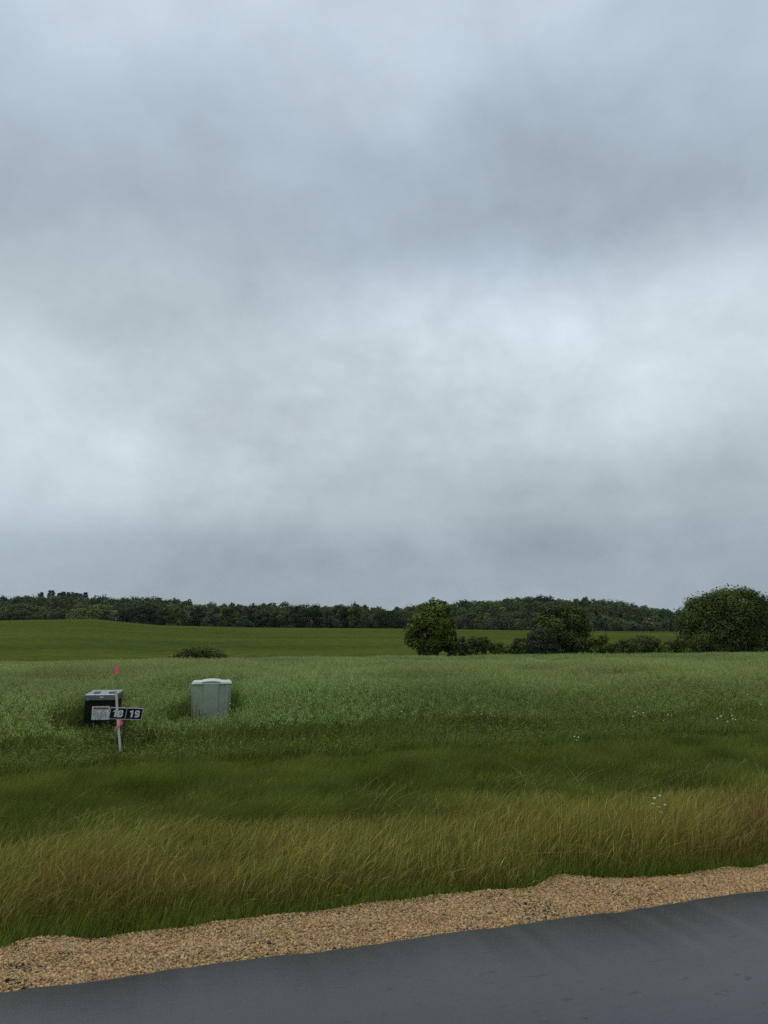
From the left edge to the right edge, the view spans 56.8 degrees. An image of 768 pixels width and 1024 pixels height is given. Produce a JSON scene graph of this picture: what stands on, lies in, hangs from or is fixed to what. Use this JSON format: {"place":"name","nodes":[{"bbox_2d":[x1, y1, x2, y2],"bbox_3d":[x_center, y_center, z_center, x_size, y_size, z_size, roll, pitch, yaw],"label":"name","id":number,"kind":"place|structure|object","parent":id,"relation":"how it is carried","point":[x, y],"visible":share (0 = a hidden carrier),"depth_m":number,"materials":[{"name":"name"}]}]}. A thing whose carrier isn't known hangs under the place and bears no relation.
{"place":"outdoors","nodes":[
{"label":"outdoors","id":0,"kind":"place"},
{"bbox_2d":[0,609,761,948],"bbox_3d":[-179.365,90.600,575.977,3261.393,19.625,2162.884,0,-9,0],"label":"ground","id":1,"kind":"structure","parent":0,"point":[66,639],"depth_m":143.53,"materials":[{"name":"green plant"}]},
{"bbox_2d":[0,610,16,620],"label":"broadleaf tree","id":2,"kind":"object","parent":1,"relation":"on","point":[8,615],"visible":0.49,"depth_m":264.14,"materials":[{"name":"green plant"}]},
{"bbox_2d":[12,611,34,619],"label":"broadleaf tree","id":3,"kind":"object","parent":1,"relation":"on","point":[24,614],"visible":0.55,"depth_m":265.14,"materials":[{"name":"green plant"}]},
{"bbox_2d":[30,612,50,619],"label":"broadleaf tree","id":4,"kind":"object","parent":1,"relation":"on","point":[41,616],"visible":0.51,"depth_m":263.71,"materials":[{"name":"green plant"}]},
{"bbox_2d":[47,590,54,597],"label":"pine tree","id":5,"kind":"object","parent":1,"relation":"on","point":[52,592],"visible":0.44,"depth_m":462.51,"materials":[{"name":"green plant"}]},
{"bbox_2d":[49,611,66,619],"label":"broadleaf tree","id":6,"kind":"object","parent":1,"relation":"on","point":[61,615],"visible":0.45,"depth_m":265.57,"materials":[{"name":"green plant"}]},
{"bbox_2d":[64,607,96,618],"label":"willow tree","id":7,"kind":"object","parent":1,"relation":"on","point":[80,613],"visible":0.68,"depth_m":261.42,"materials":[{"name":"green plant"}]},
{"bbox_2d":[83,592,88,598],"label":"pine tree","id":8,"kind":"object","parent":1,"relation":"on","point":[85,595],"visible":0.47,"depth_m":462.95,"materials":[{"name":"green plant"}]},
{"bbox_2d":[87,603,117,619],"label":"willow tree","id":9,"kind":"object","parent":1,"relation":"on","point":[98,609],"visible":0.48,"depth_m":267.19,"materials":[{"name":"green plant"}]},
{"bbox_2d":[83,690,123,735],"bbox_3d":[-5.152,3.729,13.019,0.562,0.867,0.546,1,-10,-7],"label":"utility cabinet","id":10,"kind":"object","parent":1,"relation":"on","point":[99,704],"visible":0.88,"depth_m":12.79,"materials":[{"name":"black metal"}]},
{"bbox_2d":[99,610,118,620],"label":"broadleaf tree","id":11,"kind":"object","parent":1,"relation":"on","point":[109,617],"visible":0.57,"depth_m":263.21,"materials":[{"name":"green plant"}]},
{"bbox_2d":[114,663,119,682],"bbox_3d":[-4.647,3.340,12.238,0.183,1.441,0.083,-6,-11,34],"label":"pin flag","id":12,"kind":"object","parent":1,"relation":"on","point":[117,671],"visible":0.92,"depth_m":12.34,"materials":[{"name":"plastic"}]},
{"bbox_2d":[115,691,122,750],"bbox_3d":[-4.244,3.427,11.348,0.150,1.095,0.106,-5,-11,29],"label":"survey stake","id":13,"kind":"object","parent":1,"relation":"on","point":[119,722],"visible":0.87,"depth_m":11.36,"materials":[{"name":"white wood"}]},
{"bbox_2d":[116,608,134,622],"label":"broadleaf tree","id":14,"kind":"object","parent":1,"relation":"on","point":[123,615],"visible":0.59,"depth_m":261.49,"materials":[{"name":"green plant"}]},
{"bbox_2d":[108,707,143,744],"bbox_3d":[-4.271,3.592,11.720,0.572,0.716,0.027,0,-9,-2],"label":"lot number sign","id":15,"kind":"object","parent":1,"relation":"on","point":[125,714],"visible":0.93,"depth_m":11.75,"materials":[{"name":"black plastic"}]},
{"bbox_2d":[130,618,141,623],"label":"broadleaf tree","id":16,"kind":"object","parent":1,"relation":"on","point":[135,620],"visible":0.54,"depth_m":257.45,"materials":[{"name":"green plant"}]},
{"bbox_2d":[127,602,159,624],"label":"broadleaf tree","id":17,"kind":"object","parent":1,"relation":"on","point":[139,612],"visible":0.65,"depth_m":262.51,"materials":[{"name":"green plant"}]},
{"bbox_2d":[154,608,174,624],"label":"broadleaf tree","id":18,"kind":"object","parent":1,"relation":"on","point":[161,617],"visible":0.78,"depth_m":261.35,"materials":[{"name":"green plant"}]},
{"bbox_2d":[166,610,194,625],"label":"broadleaf tree","id":19,"kind":"object","parent":1,"relation":"on","point":[178,620],"visible":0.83,"depth_m":258.62,"materials":[{"name":"green plant"}]},
{"bbox_2d":[190,702,198,721],"bbox_3d":[-3.505,3.781,13.058,0.149,0.540,0.188,1,-9,-4],"label":"dock plant","id":20,"kind":"object","parent":1,"relation":"on","point":[195,711],"visible":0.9,"depth_m":13.09,"materials":[{"name":"green plant"}]},
{"bbox_2d":[187,607,206,625],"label":"broadleaf tree","id":21,"kind":"object","parent":1,"relation":"on","point":[197,614],"visible":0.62,"depth_m":263.26,"materials":[{"name":"green plant"}]},
{"bbox_2d":[167,645,230,659],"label":"hedge bush","id":22,"kind":"object","parent":1,"relation":"on","point":[202,652],"visible":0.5,"depth_m":68.73,"materials":[{"name":"green plant"}]},
{"bbox_2d":[198,708,206,726],"bbox_3d":[-3.312,3.811,12.952,0.160,0.458,0.140,-5,-11,26],"label":"dock plant","id":23,"kind":"object","parent":1,"relation":"on","point":[199,710],"visible":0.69,"depth_m":12.96,"materials":[{"name":"plant"}]},
{"bbox_2d":[189,678,231,720],"bbox_3d":[-3.465,3.837,14.126,0.825,0.992,0.588,2,-10,-12],"label":"utility pedestal","id":24,"kind":"object","parent":1,"relation":"on","point":[210,696],"visible":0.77,"depth_m":13.89,"materials":[{"name":"grey metal"}]},
{"bbox_2d":[200,611,223,626],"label":"broadleaf tree","id":25,"kind":"object","parent":1,"relation":"on","point":[213,619],"visible":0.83,"depth_m":259.89,"materials":[{"name":"green plant"}]},
{"bbox_2d":[218,607,240,626],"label":"broadleaf tree","id":26,"kind":"object","parent":1,"relation":"on","point":[227,617],"visible":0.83,"depth_m":264.26,"materials":[{"name":"green plant"}]},
{"bbox_2d":[232,616,254,627],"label":"broadleaf tree","id":27,"kind":"object","parent":1,"relation":"on","point":[243,621],"visible":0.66,"depth_m":257.29,"materials":[{"name":"green plant"}]},
{"bbox_2d":[244,608,266,627],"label":"broadleaf tree","id":28,"kind":"object","parent":1,"relation":"on","point":[252,615],"visible":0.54,"depth_m":262.93,"materials":[{"name":"green plant"}]},
{"bbox_2d":[259,608,282,627],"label":"broadleaf tree","id":29,"kind":"object","parent":1,"relation":"on","point":[271,614],"visible":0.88,"depth_m":261.17,"materials":[{"name":"green plant"}]},
{"bbox_2d":[274,611,297,627],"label":"broadleaf tree","id":30,"kind":"object","parent":1,"relation":"on","point":[285,619],"visible":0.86,"depth_m":259.96,"materials":[{"name":"green plant"}]},
{"bbox_2d":[289,605,303,627],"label":"broadleaf tree","id":31,"kind":"object","parent":1,"relation":"on","point":[293,612],"visible":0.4,"depth_m":265.88,"materials":[{"name":"green plant"}]},
{"bbox_2d":[295,603,324,627],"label":"broadleaf tree","id":32,"kind":"object","parent":1,"relation":"on","point":[305,617],"visible":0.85,"depth_m":260.75,"materials":[{"name":"green plant"}]},
{"bbox_2d":[319,609,342,627],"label":"broadleaf tree","id":33,"kind":"object","parent":1,"relation":"on","point":[327,621],"visible":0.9,"depth_m":258.89,"materials":[{"name":"green plant"}]},
{"bbox_2d":[329,604,348,627],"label":"broadleaf tree","id":34,"kind":"object","parent":1,"relation":"on","point":[342,611],"visible":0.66,"depth_m":265.23,"materials":[{"name":"green plant"}]},
{"bbox_2d":[0,592,687,630],"bbox_3d":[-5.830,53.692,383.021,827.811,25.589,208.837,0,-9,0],"label":"hill woods","id":35,"kind":"object","parent":1,"relation":"on","point":[622,613],"visible":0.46,"depth_m":376.85,"materials":[{"name":"green plant"}]},
{"bbox_2d":[345,605,366,627],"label":"broadleaf tree","id":36,"kind":"object","parent":1,"relation":"on","point":[353,621],"visible":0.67,"depth_m":263.64,"materials":[{"name":"green plant"}]},
{"bbox_2d":[357,613,377,627],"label":"broadleaf tree","id":37,"kind":"object","parent":1,"relation":"on","point":[364,623],"visible":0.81,"depth_m":259.36,"materials":[{"name":"green plant"}]},
{"bbox_2d":[368,610,390,627],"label":"broadleaf tree","id":38,"kind":"object","parent":1,"relation":"on","point":[380,617],"visible":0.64,"depth_m":263.48,"materials":[{"name":"green plant"}]},
{"bbox_2d":[0,863,767,992],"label":"gravel shoulder","id":39,"kind":"object","parent":1,"relation":"on","point":[285,933],"visible":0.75,"depth_m":3.98,"materials":[{"name":"beige gravel"}]},
{"bbox_2d":[0,651,767,755],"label":"oat crop","id":40,"kind":"object","parent":1,"relation":"on","point":[35,690],"visible":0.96,"depth_m":15.45,"materials":[{"name":"green plant"}]},
{"bbox_2d":[0,688,767,776],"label":"field edge weeds","id":41,"kind":"object","parent":1,"relation":"on","point":[430,732],"visible":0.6,"depth_m":12.37,"materials":[{"name":"green plant"}]},
{"bbox_2d":[383,610,401,628],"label":"broadleaf tree","id":42,"kind":"object","parent":1,"relation":"on","point":[394,622],"visible":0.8,"depth_m":263.06,"materials":[{"name":"green plant"}]},
{"bbox_2d":[397,611,410,628],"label":"broadleaf tree","id":43,"kind":"object","parent":1,"relation":"on","point":[406,615],"visible":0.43,"depth_m":263.94,"materials":[{"name":"green plant"}]},
{"bbox_2d":[403,597,459,655],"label":"tree","id":44,"kind":"object","parent":1,"relation":"on","point":[437,625],"visible":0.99,"depth_m":79.69,"materials":[{"name":"green plant"}]},
{"bbox_2d":[443,636,474,656],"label":"hedge bush","id":45,"kind":"object","parent":1,"relation":"on","point":[460,649],"visible":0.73,"depth_m":79.30,"materials":[{"name":"green plant"}]},
{"bbox_2d":[457,615,473,629],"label":"wood edge bush","id":46,"kind":"object","parent":1,"relation":"on","point":[465,622],"visible":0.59,"depth_m":286.68,"materials":[{"name":"green plant"}]},
{"bbox_2d":[465,635,495,655],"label":"hedge bush","id":47,"kind":"object","parent":1,"relation":"on","point":[483,644],"visible":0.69,"depth_m":80.79,"materials":[{"name":"green plant"}]},
{"bbox_2d":[472,617,494,629],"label":"wood edge bush","id":48,"kind":"object","parent":1,"relation":"on","point":[479,623],"visible":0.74,"depth_m":284.15,"materials":[{"name":"green plant"}]},
{"bbox_2d":[491,619,506,629],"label":"wood edge bush","id":49,"kind":"object","parent":1,"relation":"on","point":[497,624],"visible":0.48,"depth_m":287.11,"materials":[{"name":"green plant"}]},
{"bbox_2d":[489,641,514,654],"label":"hedge bush","id":50,"kind":"object","parent":1,"relation":"on","point":[504,649],"visible":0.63,"depth_m":80.65,"materials":[{"name":"green plant"}]},
{"bbox_2d":[501,617,523,629],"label":"wood edge bush","id":51,"kind":"object","parent":1,"relation":"on","point":[517,625],"visible":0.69,"depth_m":284.49,"materials":[{"name":"green plant"}]},
{"bbox_2d":[510,637,535,654],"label":"hedge bush","id":52,"kind":"object","parent":1,"relation":"on","point":[521,648],"visible":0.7,"depth_m":81.96,"materials":[{"name":"green plant"}]},
{"bbox_2d":[522,626,563,654],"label":"hedge bush","id":53,"kind":"object","parent":1,"relation":"on","point":[536,637],"visible":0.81,"depth_m":82.08,"materials":[{"name":"green plant"}]},
{"bbox_2d":[526,601,595,654],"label":"tree","id":54,"kind":"object","parent":1,"relation":"on","point":[565,622],"visible":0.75,"depth_m":86.08,"materials":[{"name":"green plant"}]},
{"bbox_2d":[591,615,608,630],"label":"wood edge bush","id":55,"kind":"object","parent":1,"relation":"on","point":[599,623],"visible":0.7,"depth_m":286.20,"materials":[{"name":"green plant"}]},
{"bbox_2d":[586,633,618,654],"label":"hedge bush","id":56,"kind":"object","parent":1,"relation":"on","point":[602,646],"visible":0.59,"depth_m":85.42,"materials":[{"name":"green plant"}]},
{"bbox_2d":[607,620,623,630],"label":"wood edge bush","id":57,"kind":"object","parent":1,"relation":"on","point":[614,626],"visible":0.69,"depth_m":284.94,"materials":[{"name":"green plant"}]},
{"bbox_2d":[607,639,643,653],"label":"hedge bush","id":58,"kind":"object","parent":1,"relation":"on","point":[625,646],"visible":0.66,"depth_m":84.98,"materials":[{"name":"green plant"}]},
{"bbox_2d":[624,623,648,630],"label":"wood edge bush","id":59,"kind":"object","parent":1,"relation":"on","point":[635,627],"visible":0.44,"depth_m":280.32,"materials":[{"name":"green plant"}]},
{"bbox_2d":[625,633,669,653],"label":"hedge bush","id":60,"kind":"object","parent":1,"relation":"on","point":[650,644],"visible":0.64,"depth_m":86.64,"materials":[{"name":"green plant"}]},
{"bbox_2d":[649,625,666,631],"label":"wood edge bush","id":61,"kind":"object","parent":1,"relation":"on","point":[659,628],"visible":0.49,"depth_m":285.15,"materials":[{"name":"green plant"}]},
{"bbox_2d":[651,795,666,830],"bbox_3d":[2.280,2.550,5.878,0.130,0.413,0.087,9,-13,-43],"label":"wildflower","id":62,"kind":"object","parent":1,"relation":"on","point":[659,807],"visible":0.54,"depth_m":5.89,"materials":[{"name":"white plant"}]},
{"bbox_2d":[660,619,676,630],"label":"wood edge bush","id":63,"kind":"object","parent":1,"relation":"on","point":[668,624],"visible":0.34,"depth_m":283.60,"materials":[{"name":"green plant"}]},
{"bbox_2d":[653,638,692,653],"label":"hedge bush","id":64,"kind":"object","parent":1,"relation":"on","point":[673,646],"visible":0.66,"depth_m":87.42,"materials":[{"name":"green plant"}]},
{"bbox_2d":[676,631,728,653],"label":"hedge bush","id":65,"kind":"object","parent":1,"relation":"on","point":[704,640],"visible":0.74,"depth_m":89.03,"materials":[{"name":"green plant"}]},
{"bbox_2d":[670,583,767,652],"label":"tree","id":66,"kind":"object","parent":1,"relation":"on","point":[723,614],"visible":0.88,"depth_m":91.97,"materials":[{"name":"green plant"}]},
{"bbox_2d":[716,716,727,740],"bbox_3d":[5.913,3.826,12.410,0.210,0.513,0.087,0,-9,0],"label":"wildflower","id":67,"kind":"object","parent":1,"relation":"on","point":[721,725],"visible":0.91,"depth_m":12.41,"materials":[{"name":"white plant"}]},
{"bbox_2d":[720,633,767,652],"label":"hedge bush","id":68,"kind":"object","parent":1,"relation":"on","point":[730,648],"visible":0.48,"depth_m":90.15,"materials":[{"name":"green plant"}]},
{"bbox_2d":[759,597,767,650],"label":"tree","id":69,"kind":"object","parent":1,"relation":"on","point":[767,626],"visible":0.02,"depth_m":95.92,"materials":[{"name":"green plant"}]},
{"bbox_2d":[0,723,767,948],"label":"roadside grass","id":70,"kind":"structure","parent":0,"point":[712,790],"depth_m":5.78,"materials":[{"name":"green plant"}]},
{"bbox_2d":[0,891,767,1023],"bbox_3d":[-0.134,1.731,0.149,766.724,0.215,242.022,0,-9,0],"label":"road","id":71,"kind":"structure","parent":0,"point":[701,961],"depth_m":3.35,"materials":[{"name":"grey asphalt"}]},
{"bbox_2d":[0,0,767,611],"label":"sky","id":72,"kind":"structure","parent":0,"point":[387,304],"materials":[{"name":"grey"}]}
]}

